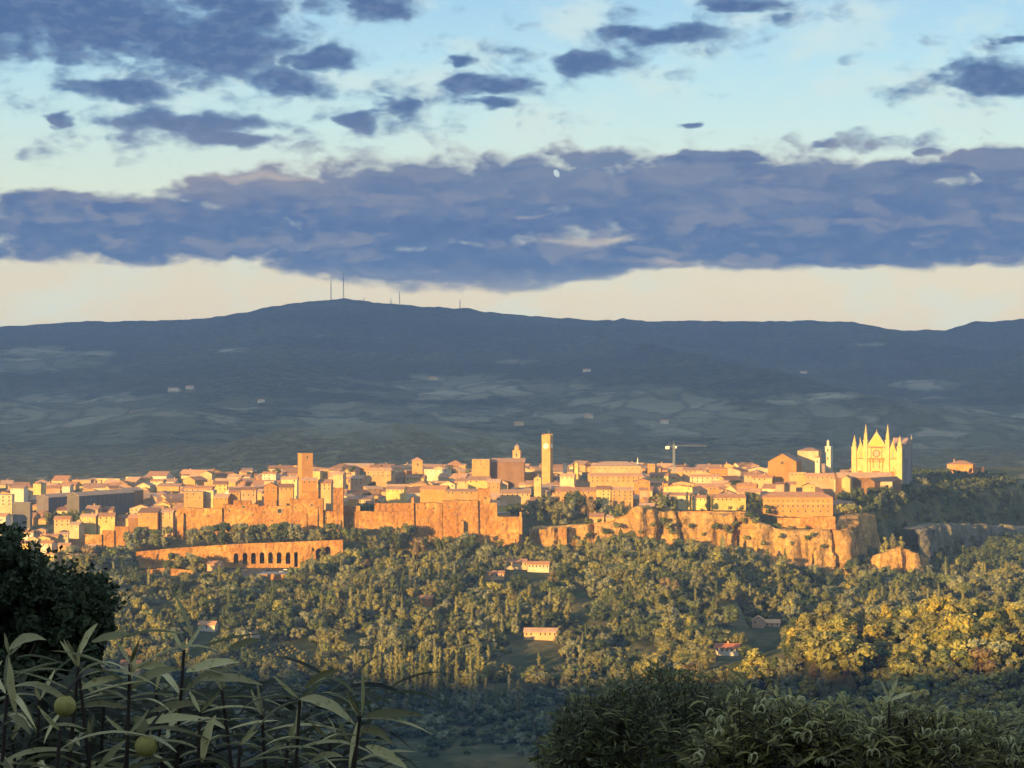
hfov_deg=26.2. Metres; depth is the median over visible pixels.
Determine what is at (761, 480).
town house
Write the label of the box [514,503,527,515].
broadleaf tree
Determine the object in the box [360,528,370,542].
avenue tree
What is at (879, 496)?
broadleaf tree
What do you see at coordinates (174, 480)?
town house
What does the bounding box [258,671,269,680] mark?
upright tree
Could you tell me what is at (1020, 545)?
spreading tree
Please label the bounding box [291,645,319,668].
vine row
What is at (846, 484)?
town house
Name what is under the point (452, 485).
town house
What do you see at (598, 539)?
upright tree
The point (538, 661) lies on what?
poplar tree
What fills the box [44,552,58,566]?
town house
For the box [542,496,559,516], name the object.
broadleaf tree
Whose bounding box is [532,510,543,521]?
broadleaf tree
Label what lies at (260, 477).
town house
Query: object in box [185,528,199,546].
avenue tree
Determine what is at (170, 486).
town house
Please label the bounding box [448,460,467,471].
town house
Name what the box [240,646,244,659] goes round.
poplar tree
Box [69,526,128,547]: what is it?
slope wall
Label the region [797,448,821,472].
town house
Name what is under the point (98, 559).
broadleaf tree
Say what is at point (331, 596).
upright tree
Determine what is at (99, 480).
town house
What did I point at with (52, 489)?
town house
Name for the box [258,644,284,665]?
vine row
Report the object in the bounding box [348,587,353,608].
poplar tree
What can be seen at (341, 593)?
upright tree
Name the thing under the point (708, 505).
broadleaf tree
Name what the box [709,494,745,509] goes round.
town house
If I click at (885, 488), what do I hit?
broadleaf tree
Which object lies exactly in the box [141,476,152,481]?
town house
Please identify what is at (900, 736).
tufted shrub
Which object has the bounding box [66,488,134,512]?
apartment block
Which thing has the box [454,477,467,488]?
town house
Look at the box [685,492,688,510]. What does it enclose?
cypress tree
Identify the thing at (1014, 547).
spreading tree
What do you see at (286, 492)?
town house
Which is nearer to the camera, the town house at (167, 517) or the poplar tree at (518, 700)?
the poplar tree at (518, 700)
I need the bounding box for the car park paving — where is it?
[205,569,300,576]
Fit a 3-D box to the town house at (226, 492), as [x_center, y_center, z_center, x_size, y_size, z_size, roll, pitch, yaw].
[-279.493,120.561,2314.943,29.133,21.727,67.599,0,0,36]
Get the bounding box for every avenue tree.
[123,531,141,549]
[131,526,147,548]
[139,526,155,548]
[148,529,161,548]
[159,526,175,548]
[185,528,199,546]
[191,527,207,545]
[200,525,214,542]
[207,524,225,544]
[216,522,231,544]
[229,523,242,543]
[234,523,250,543]
[245,524,259,542]
[255,523,269,542]
[262,524,277,541]
[270,523,283,541]
[280,521,288,540]
[285,523,303,541]
[307,529,318,540]
[314,527,329,540]
[322,522,336,539]
[336,524,342,538]
[340,526,353,540]
[349,527,362,542]
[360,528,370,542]
[365,535,377,547]
[376,541,387,554]
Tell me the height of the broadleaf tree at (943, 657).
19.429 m
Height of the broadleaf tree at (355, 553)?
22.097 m
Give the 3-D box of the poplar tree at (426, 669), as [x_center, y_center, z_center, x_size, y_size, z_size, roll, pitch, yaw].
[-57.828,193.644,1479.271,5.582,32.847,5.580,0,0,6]
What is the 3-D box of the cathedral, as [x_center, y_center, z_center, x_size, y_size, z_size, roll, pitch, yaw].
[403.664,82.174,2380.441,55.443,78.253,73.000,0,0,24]
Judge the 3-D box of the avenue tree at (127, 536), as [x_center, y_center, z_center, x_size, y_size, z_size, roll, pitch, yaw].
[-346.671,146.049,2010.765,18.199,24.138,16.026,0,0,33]
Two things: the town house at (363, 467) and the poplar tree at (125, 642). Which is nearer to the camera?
the poplar tree at (125, 642)
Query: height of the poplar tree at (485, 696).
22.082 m
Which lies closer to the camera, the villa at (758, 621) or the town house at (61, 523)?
the villa at (758, 621)
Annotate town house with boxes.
[0,479,13,487]
[0,489,32,496]
[0,494,14,522]
[0,513,12,535]
[7,482,29,489]
[10,485,27,501]
[13,502,31,529]
[21,540,31,549]
[23,528,33,539]
[27,536,38,549]
[28,495,39,502]
[29,481,59,490]
[32,513,50,524]
[33,482,46,494]
[35,479,50,482]
[35,528,47,536]
[36,510,52,516]
[36,534,50,547]
[40,540,56,552]
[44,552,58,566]
[46,484,61,493]
[46,534,59,548]
[51,475,79,482]
[53,516,72,533]
[56,505,66,515]
[57,480,81,490]
[57,543,72,563]
[59,532,69,542]
[62,482,73,492]
[69,520,84,538]
[72,478,94,483]
[79,512,97,533]
[82,483,108,491]
[84,504,103,513]
[91,478,125,482]
[97,512,115,533]
[102,506,115,512]
[104,478,126,484]
[105,482,131,489]
[116,513,128,526]
[122,477,144,485]
[127,513,137,533]
[129,504,158,513]
[135,482,156,491]
[137,508,160,538]
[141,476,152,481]
[143,493,156,504]
[145,471,173,478]
[150,479,165,486]
[150,492,183,505]
[153,501,169,508]
[157,483,184,490]
[157,489,172,493]
[159,510,175,536]
[161,497,183,507]
[163,477,178,482]
[165,506,177,515]
[179,468,212,478]
[183,475,207,484]
[183,484,214,490]
[184,491,203,507]
[200,470,215,480]
[203,490,216,507]
[207,478,251,486]
[212,481,228,493]
[213,492,231,507]
[214,472,238,477]
[222,487,263,493]
[227,475,243,478]
[228,483,252,487]
[228,490,240,503]
[238,477,255,481]
[239,468,256,474]
[239,474,252,477]
[240,487,257,503]
[251,480,280,490]
[255,474,295,479]
[257,489,263,504]
[262,471,279,479]
[263,481,278,505]
[264,481,276,484]
[268,465,293,470]
[278,482,294,505]
[280,475,298,498]
[281,468,297,475]
[290,464,319,468]
[301,476,317,491]
[313,467,344,471]
[313,471,322,488]
[317,479,333,510]
[320,469,328,478]
[330,463,350,469]
[332,471,346,488]
[344,463,374,471]
[344,489,372,497]
[344,498,348,504]
[345,468,359,476]
[348,494,373,505]
[349,475,365,489]
[359,486,384,495]
[363,500,386,510]
[366,468,395,486]
[369,463,395,468]
[374,494,384,500]
[381,490,385,500]
[382,484,408,488]
[384,465,411,473]
[385,486,406,502]
[395,472,405,483]
[404,474,426,483]
[407,486,420,500]
[407,496,419,502]
[408,481,435,486]
[419,485,449,502]
[423,464,448,468]
[424,469,450,480]
[438,473,471,480]
[439,480,456,488]
[445,489,477,500]
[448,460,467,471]
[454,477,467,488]
[456,469,471,472]
[467,475,490,488]
[486,479,501,492]
[490,493,499,499]
[490,498,507,511]
[497,511,509,515]
[499,489,530,513]
[501,482,507,488]
[519,480,559,489]
[525,466,531,471]
[525,470,541,480]
[529,465,541,471]
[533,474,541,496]
[542,484,553,495]
[546,486,568,496]
[553,464,567,469]
[553,469,581,476]
[555,474,579,481]
[555,486,595,511]
[559,473,575,486]
[559,479,589,486]
[563,463,567,472]
[567,460,591,471]
[573,462,578,478]
[588,511,604,522]
[589,473,641,493]
[596,486,610,511]
[605,513,613,520]
[611,485,633,509]
[631,461,646,467]
[633,495,638,505]
[634,478,650,496]
[638,497,667,508]
[639,487,648,502]
[639,503,655,508]
[641,468,667,473]
[641,470,649,477]
[647,463,654,473]
[649,472,669,480]
[649,480,669,486]
[650,486,653,496]
[653,486,663,495]
[657,462,672,467]
[663,492,692,509]
[664,483,693,494]
[667,467,694,475]
[668,481,693,486]
[669,473,679,482]
[675,463,689,466]
[682,468,706,481]
[689,473,720,482]
[691,493,708,509]
[694,463,722,468]
[694,482,727,493]
[694,486,707,493]
[694,490,706,494]
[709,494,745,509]
[710,465,727,475]
[710,480,730,485]
[719,474,742,482]
[723,462,734,467]
[723,485,736,492]
[728,467,748,479]
[733,462,757,468]
[736,482,757,487]
[736,486,760,507]
[743,471,761,482]
[746,465,767,472]
[749,468,765,474]
[751,473,772,488]
[760,484,784,491]
[775,482,784,491]
[784,487,823,492]
[785,481,796,491]
[789,472,805,486]
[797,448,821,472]
[802,482,814,491]
[805,473,834,496]
[833,499,855,513]
[835,471,891,499]
[842,475,852,493]
[864,476,901,502]
[880,481,892,505]
[947,459,975,472]
[974,466,983,472]
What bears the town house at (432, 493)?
on the ground
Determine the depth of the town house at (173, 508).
2187.23 m
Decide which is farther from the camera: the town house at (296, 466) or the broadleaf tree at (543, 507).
the town house at (296, 466)
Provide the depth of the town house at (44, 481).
2691.85 m
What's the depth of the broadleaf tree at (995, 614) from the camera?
1254.66 m
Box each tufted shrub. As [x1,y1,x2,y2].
[671,672,852,767]
[780,692,869,767]
[820,679,1002,767]
[936,702,1023,767]
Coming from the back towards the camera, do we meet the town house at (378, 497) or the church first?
the church
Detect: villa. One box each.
[119,660,142,674]
[197,621,218,631]
[249,628,261,640]
[419,595,433,606]
[484,570,505,579]
[504,557,527,569]
[523,627,558,640]
[527,561,550,572]
[714,641,739,655]
[751,615,764,627]
[764,619,780,626]
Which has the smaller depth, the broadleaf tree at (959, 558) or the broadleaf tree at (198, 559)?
the broadleaf tree at (198, 559)
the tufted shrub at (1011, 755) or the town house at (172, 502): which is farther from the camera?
the town house at (172, 502)
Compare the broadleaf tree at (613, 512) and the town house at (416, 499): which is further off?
the town house at (416, 499)
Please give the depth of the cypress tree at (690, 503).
2105.45 m
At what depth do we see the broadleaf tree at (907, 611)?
1294.98 m
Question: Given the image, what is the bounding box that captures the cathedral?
[851,425,912,483]
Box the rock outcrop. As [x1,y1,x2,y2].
[867,546,929,581]
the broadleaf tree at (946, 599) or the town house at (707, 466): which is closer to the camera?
the broadleaf tree at (946, 599)
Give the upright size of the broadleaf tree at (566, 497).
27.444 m
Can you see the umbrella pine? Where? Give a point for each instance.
(848, 508)
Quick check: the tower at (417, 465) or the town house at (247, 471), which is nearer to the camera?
the tower at (417, 465)
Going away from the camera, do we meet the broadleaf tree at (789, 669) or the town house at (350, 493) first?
the broadleaf tree at (789, 669)
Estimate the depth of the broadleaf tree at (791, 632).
1272.42 m
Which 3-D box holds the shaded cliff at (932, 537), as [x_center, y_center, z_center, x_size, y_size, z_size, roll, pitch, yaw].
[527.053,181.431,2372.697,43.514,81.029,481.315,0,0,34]
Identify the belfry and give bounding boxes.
[512,444,521,457]
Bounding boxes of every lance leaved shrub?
[0,592,271,767]
[0,632,158,767]
[135,638,419,767]
[261,656,447,767]
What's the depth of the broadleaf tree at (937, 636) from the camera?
1228.81 m
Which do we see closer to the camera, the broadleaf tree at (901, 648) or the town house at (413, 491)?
the broadleaf tree at (901, 648)
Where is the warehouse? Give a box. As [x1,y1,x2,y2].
[258,572,288,580]
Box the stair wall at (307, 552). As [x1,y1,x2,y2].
[301,539,343,561]
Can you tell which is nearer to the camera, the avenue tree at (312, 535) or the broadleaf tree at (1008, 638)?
the broadleaf tree at (1008, 638)
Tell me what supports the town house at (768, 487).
on the ground
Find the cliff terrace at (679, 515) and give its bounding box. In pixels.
[678,511,745,522]
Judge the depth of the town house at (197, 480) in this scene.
2556.15 m
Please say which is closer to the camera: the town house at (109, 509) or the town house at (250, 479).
the town house at (109, 509)
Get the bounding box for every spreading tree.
[756,658,802,677]
[808,630,855,652]
[810,641,876,674]
[854,634,890,646]
[861,605,900,619]
[878,684,929,708]
[886,644,934,660]
[912,639,967,659]
[932,552,943,559]
[948,690,1006,711]
[949,613,980,633]
[957,617,991,638]
[964,553,982,559]
[965,637,1011,661]
[968,617,1007,635]
[969,672,1015,696]
[978,619,1023,639]
[984,535,1008,542]
[996,558,1017,567]
[1000,532,1016,538]
[1005,545,1017,549]
[1008,543,1023,551]
[1013,552,1022,559]
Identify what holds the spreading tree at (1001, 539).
on the ground
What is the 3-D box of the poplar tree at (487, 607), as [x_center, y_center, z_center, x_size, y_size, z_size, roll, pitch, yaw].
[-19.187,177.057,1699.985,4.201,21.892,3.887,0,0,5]
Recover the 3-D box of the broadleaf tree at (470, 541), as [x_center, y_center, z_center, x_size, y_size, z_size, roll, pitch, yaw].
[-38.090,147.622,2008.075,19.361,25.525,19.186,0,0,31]
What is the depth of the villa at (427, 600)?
1765.06 m
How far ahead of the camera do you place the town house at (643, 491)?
2140.04 m
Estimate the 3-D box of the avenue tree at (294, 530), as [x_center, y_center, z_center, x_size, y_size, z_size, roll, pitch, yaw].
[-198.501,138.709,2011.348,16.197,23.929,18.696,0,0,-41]
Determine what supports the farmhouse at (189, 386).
on the hills
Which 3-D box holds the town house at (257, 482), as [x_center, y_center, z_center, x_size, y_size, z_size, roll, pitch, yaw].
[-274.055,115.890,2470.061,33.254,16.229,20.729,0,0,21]
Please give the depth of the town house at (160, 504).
2311.24 m
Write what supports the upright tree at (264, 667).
on the ground
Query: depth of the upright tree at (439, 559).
1889.49 m
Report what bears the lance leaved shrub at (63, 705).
on the ground
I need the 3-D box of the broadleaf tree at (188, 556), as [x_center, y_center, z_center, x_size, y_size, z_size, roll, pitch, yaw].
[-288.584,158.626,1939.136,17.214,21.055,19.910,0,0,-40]
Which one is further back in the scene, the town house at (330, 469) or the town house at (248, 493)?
the town house at (330, 469)
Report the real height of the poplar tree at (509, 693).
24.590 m
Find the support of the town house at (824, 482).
on the ground
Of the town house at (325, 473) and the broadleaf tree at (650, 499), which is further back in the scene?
the town house at (325, 473)
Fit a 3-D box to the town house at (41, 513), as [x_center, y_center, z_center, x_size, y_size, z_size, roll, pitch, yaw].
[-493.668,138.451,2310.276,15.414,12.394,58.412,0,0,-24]
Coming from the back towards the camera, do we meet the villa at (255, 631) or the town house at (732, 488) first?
the town house at (732, 488)
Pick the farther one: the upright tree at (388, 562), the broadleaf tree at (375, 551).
the broadleaf tree at (375, 551)
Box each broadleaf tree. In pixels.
[44,512,51,521]
[50,511,56,520]
[57,550,73,558]
[62,552,76,567]
[63,545,85,559]
[74,553,95,567]
[75,511,81,520]
[80,545,97,560]
[93,546,109,556]
[94,555,112,569]
[100,547,119,556]
[115,541,135,555]
[116,556,128,567]
[123,554,138,566]
[161,559,177,568]
[169,555,184,568]
[175,552,193,568]
[188,556,206,571]
[335,551,348,555]
[344,548,362,564]
[347,466,355,472]
[357,503,369,510]
[365,547,382,566]
[366,502,375,510]
[379,525,394,539]
[386,533,402,549]
[392,523,409,546]
[401,524,418,544]
[407,538,426,559]
[417,537,433,549]
[423,537,440,550]
[432,537,447,549]
[440,535,454,550]
[446,538,462,550]
[455,531,470,548]
[462,532,478,548]
[506,504,517,514]
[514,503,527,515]
[522,504,532,518]
[524,499,542,520]
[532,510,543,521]
[534,496,552,520]
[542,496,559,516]
[549,507,558,519]
[552,501,567,515]
[561,499,577,521]
[562,490,579,514]
[566,543,573,551]
[569,493,588,517]
[575,539,584,555]
[580,499,596,515]
[589,497,602,511]
[608,534,622,546]
[609,509,616,515]
[614,504,625,513]
[648,496,657,506]
[652,493,663,505]
[660,495,670,505]
[667,498,676,506]
[696,668,728,691]
[705,502,710,508]
[706,669,730,685]
[726,671,744,686]
[730,480,738,484]
[742,678,761,695]
[744,492,756,503]
[745,648,766,665]
[747,498,756,508]
[748,494,761,503]
[756,499,762,509]
[760,659,778,678]
[763,504,771,514]
[766,656,779,674]
[776,658,803,678]
[784,616,798,628]
[785,628,805,659]
[785,631,807,662]
[793,629,821,659]
[795,613,817,629]
[804,637,825,667]
[813,602,836,625]
[823,635,855,669]
[829,650,858,682]
[831,634,853,654]
[835,492,855,500]
[841,667,864,686]
[843,558,859,572]
[847,616,863,624]
[849,487,865,504]
[851,565,860,575]
[851,658,871,673]
[856,554,870,562]
[858,564,870,570]
[860,625,886,643]
[861,493,873,501]
[865,608,886,619]
[865,647,887,670]
[866,487,878,495]
[866,689,896,701]
[867,545,878,554]
[868,549,875,557]
[868,670,906,690]
[869,679,898,698]
[870,492,882,503]
[870,617,897,635]
[876,485,895,499]
[884,688,917,705]
[885,656,911,675]
[886,642,911,659]
[891,606,913,617]
[893,491,905,499]
[894,616,918,639]
[897,606,919,617]
[898,673,930,695]
[899,495,908,510]
[912,619,929,638]
[913,477,930,488]
[913,683,933,705]
[918,598,945,614]
[918,611,948,635]
[919,671,949,688]
[922,666,937,675]
[927,595,942,601]
[930,628,954,643]
[935,647,969,671]
[936,596,956,611]
[936,613,975,633]
[938,544,946,551]
[938,609,954,616]
[942,633,969,649]
[947,668,971,690]
[950,599,976,614]
[950,632,973,640]
[951,556,965,564]
[967,647,997,672]
[969,546,977,554]
[971,602,991,611]
[974,547,989,555]
[975,681,1009,704]
[982,611,1005,626]
[983,548,1000,558]
[985,542,998,547]
[985,559,996,565]
[989,604,1020,623]
[990,632,1019,652]
[1001,549,1016,556]
[1004,538,1016,547]
[1006,687,1023,706]
[1013,511,1020,520]
[1016,533,1023,538]
[1018,515,1023,525]
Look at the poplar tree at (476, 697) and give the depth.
1382.99 m
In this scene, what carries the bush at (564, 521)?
on the tuff cliff at (857, 535)
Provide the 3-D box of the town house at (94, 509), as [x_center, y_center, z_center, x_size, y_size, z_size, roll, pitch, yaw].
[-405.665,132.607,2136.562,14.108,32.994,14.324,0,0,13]
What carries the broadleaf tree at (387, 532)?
on the ground
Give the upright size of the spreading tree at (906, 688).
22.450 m
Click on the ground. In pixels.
(524, 653)
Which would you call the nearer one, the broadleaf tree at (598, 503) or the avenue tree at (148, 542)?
the avenue tree at (148, 542)
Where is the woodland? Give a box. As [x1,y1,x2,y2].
[47,468,1023,758]
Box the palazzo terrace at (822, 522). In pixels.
[777,516,835,529]
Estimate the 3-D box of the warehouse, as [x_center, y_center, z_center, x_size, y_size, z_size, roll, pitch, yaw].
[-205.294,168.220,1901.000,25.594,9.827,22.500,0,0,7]
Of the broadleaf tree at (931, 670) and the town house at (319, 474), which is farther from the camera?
the town house at (319, 474)
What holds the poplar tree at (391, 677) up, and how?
on the ground
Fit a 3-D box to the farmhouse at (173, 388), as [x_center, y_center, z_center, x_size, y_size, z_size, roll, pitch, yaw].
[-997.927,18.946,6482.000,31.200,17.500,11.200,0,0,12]
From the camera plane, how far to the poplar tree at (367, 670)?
1446.96 m
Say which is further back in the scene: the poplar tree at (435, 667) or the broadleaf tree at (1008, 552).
the broadleaf tree at (1008, 552)
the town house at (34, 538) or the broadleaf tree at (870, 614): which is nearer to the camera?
the broadleaf tree at (870, 614)
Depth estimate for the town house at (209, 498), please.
2100.00 m
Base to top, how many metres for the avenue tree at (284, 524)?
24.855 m
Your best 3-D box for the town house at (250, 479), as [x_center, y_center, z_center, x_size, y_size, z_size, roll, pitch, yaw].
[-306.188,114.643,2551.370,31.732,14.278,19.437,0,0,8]
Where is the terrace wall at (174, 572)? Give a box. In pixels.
[138,568,195,575]
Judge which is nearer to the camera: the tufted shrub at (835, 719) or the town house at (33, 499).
the tufted shrub at (835, 719)
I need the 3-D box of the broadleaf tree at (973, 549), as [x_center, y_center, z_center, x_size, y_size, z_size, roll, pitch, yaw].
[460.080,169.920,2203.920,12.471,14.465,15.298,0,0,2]
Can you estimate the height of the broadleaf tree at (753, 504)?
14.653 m
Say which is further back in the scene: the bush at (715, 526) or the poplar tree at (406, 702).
the bush at (715, 526)
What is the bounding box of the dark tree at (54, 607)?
[0,519,131,767]
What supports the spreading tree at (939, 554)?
on the ground
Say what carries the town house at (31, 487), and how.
on the ground
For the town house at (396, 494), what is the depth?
2230.60 m
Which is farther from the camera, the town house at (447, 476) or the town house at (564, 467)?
the town house at (447, 476)
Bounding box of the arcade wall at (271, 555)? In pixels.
[136,540,337,567]
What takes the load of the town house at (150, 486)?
on the ground
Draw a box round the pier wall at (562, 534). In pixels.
[558,527,566,545]
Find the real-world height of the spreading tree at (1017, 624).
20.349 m
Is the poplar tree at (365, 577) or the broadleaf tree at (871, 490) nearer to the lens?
the poplar tree at (365, 577)
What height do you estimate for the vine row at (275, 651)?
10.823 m
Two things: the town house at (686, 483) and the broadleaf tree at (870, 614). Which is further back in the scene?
the town house at (686, 483)
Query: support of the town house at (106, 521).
on the ground
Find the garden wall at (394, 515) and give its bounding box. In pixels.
[344,503,410,531]
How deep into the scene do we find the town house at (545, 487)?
2378.49 m
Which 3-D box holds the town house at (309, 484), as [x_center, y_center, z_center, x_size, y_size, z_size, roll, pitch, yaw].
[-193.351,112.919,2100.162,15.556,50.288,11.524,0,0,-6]
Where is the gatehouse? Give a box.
[207,561,224,570]
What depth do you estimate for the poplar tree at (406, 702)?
1378.70 m
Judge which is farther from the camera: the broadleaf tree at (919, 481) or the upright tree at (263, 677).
the broadleaf tree at (919, 481)
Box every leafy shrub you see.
[528,674,698,767]
[607,658,749,767]
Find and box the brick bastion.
[411,488,521,552]
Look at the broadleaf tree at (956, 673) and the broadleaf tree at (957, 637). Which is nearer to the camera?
the broadleaf tree at (956, 673)
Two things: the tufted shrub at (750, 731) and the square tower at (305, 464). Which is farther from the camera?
the square tower at (305, 464)
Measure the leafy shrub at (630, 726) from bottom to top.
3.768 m
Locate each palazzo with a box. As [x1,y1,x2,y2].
[591,458,640,472]
[762,490,832,517]
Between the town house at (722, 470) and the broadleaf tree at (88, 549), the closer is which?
the broadleaf tree at (88, 549)
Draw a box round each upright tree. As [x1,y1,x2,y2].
[257,661,270,675]
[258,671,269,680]
[294,588,302,600]
[306,591,314,610]
[324,589,338,621]
[335,586,347,618]
[371,593,384,614]
[385,558,391,566]
[387,594,398,616]
[409,558,416,569]
[420,555,429,568]
[436,555,443,563]
[490,598,500,628]
[539,601,549,620]
[550,595,561,618]
[563,601,572,627]
[595,535,600,542]
[636,661,646,677]
[646,658,657,670]
[795,611,811,630]
[852,640,861,654]
[862,616,873,626]
[879,537,888,552]
[880,603,892,618]
[890,533,896,548]
[897,536,905,547]
[911,633,918,646]
[917,603,928,623]
[944,603,956,614]
[967,680,977,701]
[972,599,981,614]
[986,644,1001,671]
[990,604,1000,617]
[1001,667,1017,688]
[1002,660,1015,673]
[1006,609,1019,625]
[1009,652,1020,679]
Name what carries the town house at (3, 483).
on the ground
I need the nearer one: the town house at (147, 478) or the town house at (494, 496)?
the town house at (494, 496)
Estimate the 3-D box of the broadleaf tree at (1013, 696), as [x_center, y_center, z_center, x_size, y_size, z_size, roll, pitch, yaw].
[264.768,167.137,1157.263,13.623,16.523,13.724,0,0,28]
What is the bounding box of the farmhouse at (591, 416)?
[584,414,593,418]
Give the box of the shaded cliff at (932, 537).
[901,523,1023,561]
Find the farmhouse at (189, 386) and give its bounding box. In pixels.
[185,385,193,388]
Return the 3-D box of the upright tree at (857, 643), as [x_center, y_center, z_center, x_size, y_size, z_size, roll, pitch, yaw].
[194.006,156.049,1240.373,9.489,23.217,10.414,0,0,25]
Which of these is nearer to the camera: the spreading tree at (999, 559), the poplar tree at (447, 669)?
the poplar tree at (447, 669)
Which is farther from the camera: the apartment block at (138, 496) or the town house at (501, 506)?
the apartment block at (138, 496)
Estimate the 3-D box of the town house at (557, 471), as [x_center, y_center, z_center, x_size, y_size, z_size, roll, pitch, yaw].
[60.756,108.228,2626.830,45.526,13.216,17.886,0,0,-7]
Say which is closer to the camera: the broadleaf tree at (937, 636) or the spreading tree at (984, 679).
the spreading tree at (984, 679)
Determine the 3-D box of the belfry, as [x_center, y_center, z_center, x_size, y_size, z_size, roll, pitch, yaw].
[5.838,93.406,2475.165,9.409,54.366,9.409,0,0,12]
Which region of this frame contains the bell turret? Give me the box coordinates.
[814,456,820,472]
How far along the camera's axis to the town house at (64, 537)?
2010.11 m
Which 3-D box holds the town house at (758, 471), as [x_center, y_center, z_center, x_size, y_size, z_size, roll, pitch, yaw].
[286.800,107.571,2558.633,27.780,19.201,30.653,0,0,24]
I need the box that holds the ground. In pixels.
[0,467,1023,767]
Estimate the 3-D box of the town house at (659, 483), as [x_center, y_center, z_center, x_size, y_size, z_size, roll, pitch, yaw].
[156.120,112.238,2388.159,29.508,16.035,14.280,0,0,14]
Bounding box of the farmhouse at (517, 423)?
[514,421,523,425]
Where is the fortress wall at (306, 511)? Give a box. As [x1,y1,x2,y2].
[177,487,343,539]
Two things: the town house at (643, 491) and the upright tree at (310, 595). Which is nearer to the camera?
the upright tree at (310, 595)
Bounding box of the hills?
[0,298,1023,481]
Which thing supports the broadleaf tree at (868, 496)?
on the ground
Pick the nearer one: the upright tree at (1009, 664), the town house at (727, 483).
the upright tree at (1009, 664)
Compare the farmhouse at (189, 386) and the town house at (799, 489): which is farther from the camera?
the farmhouse at (189, 386)
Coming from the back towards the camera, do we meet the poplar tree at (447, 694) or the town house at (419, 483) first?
the town house at (419, 483)
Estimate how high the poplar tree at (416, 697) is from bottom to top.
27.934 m
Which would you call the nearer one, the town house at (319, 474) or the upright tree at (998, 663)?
the upright tree at (998, 663)
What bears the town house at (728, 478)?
on the ground
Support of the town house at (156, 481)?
on the ground
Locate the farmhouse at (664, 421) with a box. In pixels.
[660,420,668,423]
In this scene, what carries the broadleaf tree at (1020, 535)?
on the ground
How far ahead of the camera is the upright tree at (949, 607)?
1271.24 m
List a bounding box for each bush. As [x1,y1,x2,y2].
[559,518,566,523]
[584,517,591,523]
[602,528,610,533]
[612,522,621,528]
[659,517,667,524]
[663,521,672,529]
[668,528,676,533]
[669,504,677,509]
[711,523,719,529]
[722,524,728,531]
[744,509,754,517]
[751,517,759,522]
[758,515,766,520]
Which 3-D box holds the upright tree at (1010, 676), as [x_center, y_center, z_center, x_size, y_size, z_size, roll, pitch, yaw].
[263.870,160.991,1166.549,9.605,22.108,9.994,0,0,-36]
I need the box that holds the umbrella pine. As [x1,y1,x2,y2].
[836,503,861,526]
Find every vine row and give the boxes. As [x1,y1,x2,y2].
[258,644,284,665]
[266,644,296,669]
[275,643,297,665]
[283,644,311,669]
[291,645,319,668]
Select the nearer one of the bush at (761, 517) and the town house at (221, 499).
the bush at (761, 517)
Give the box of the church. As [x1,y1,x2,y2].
[768,452,801,483]
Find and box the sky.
[0,0,1023,330]
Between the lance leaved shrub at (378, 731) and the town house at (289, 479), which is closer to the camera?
the lance leaved shrub at (378, 731)
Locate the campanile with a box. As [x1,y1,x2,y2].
[825,440,832,472]
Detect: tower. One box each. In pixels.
[297,453,312,498]
[411,457,422,474]
[541,434,552,483]
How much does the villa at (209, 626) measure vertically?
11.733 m
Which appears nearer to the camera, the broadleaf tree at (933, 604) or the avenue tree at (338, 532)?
the broadleaf tree at (933, 604)
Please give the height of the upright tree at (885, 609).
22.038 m
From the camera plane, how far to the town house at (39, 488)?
2500.73 m
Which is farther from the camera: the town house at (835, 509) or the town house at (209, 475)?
the town house at (209, 475)
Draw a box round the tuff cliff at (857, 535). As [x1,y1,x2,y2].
[529,505,883,576]
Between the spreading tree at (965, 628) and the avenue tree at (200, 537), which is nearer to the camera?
the spreading tree at (965, 628)
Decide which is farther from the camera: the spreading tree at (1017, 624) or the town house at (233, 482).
the town house at (233, 482)
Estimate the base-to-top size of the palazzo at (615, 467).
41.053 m
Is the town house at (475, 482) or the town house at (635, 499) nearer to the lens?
the town house at (635, 499)
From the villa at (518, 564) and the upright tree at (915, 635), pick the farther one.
the villa at (518, 564)
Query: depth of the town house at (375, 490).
2373.94 m
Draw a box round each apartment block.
[37,492,71,515]
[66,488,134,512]
[119,487,142,506]
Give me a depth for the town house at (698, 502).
2112.45 m
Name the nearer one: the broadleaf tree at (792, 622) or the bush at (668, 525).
the broadleaf tree at (792, 622)
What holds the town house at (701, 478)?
on the ground
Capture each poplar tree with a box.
[122,629,127,655]
[185,638,189,654]
[192,659,197,678]
[226,583,230,602]
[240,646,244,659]
[319,591,323,613]
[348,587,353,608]
[355,589,359,606]
[363,568,367,584]
[363,650,370,687]
[366,588,370,614]
[370,645,378,687]
[379,619,384,640]
[379,648,385,690]
[381,586,386,607]
[387,652,393,697]
[393,644,399,683]
[394,673,398,703]
[399,658,405,698]
[403,679,409,709]
[409,650,414,688]
[412,669,419,707]
[417,651,423,691]
[422,648,429,691]
[428,676,433,708]
[432,646,439,692]
[435,673,441,712]
[438,647,443,690]
[444,646,452,687]
[444,675,449,713]
[452,675,458,708]
[453,653,459,691]
[461,648,467,686]
[466,683,471,711]
[467,654,473,694]
[472,674,479,712]
[474,642,482,688]
[483,677,487,704]
[485,599,489,614]
[505,598,509,618]
[507,676,511,707]
[516,595,519,616]
[516,680,521,712]
[537,652,540,669]
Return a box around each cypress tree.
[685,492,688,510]
[689,495,691,509]
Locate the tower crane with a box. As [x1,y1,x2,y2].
[665,442,704,472]
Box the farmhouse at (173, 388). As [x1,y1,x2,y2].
[168,387,178,391]
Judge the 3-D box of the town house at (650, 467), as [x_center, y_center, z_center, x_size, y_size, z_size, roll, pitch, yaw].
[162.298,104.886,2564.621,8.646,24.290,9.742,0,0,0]
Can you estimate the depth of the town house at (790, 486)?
2230.09 m
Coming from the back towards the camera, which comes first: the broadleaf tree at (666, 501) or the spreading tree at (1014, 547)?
the spreading tree at (1014, 547)

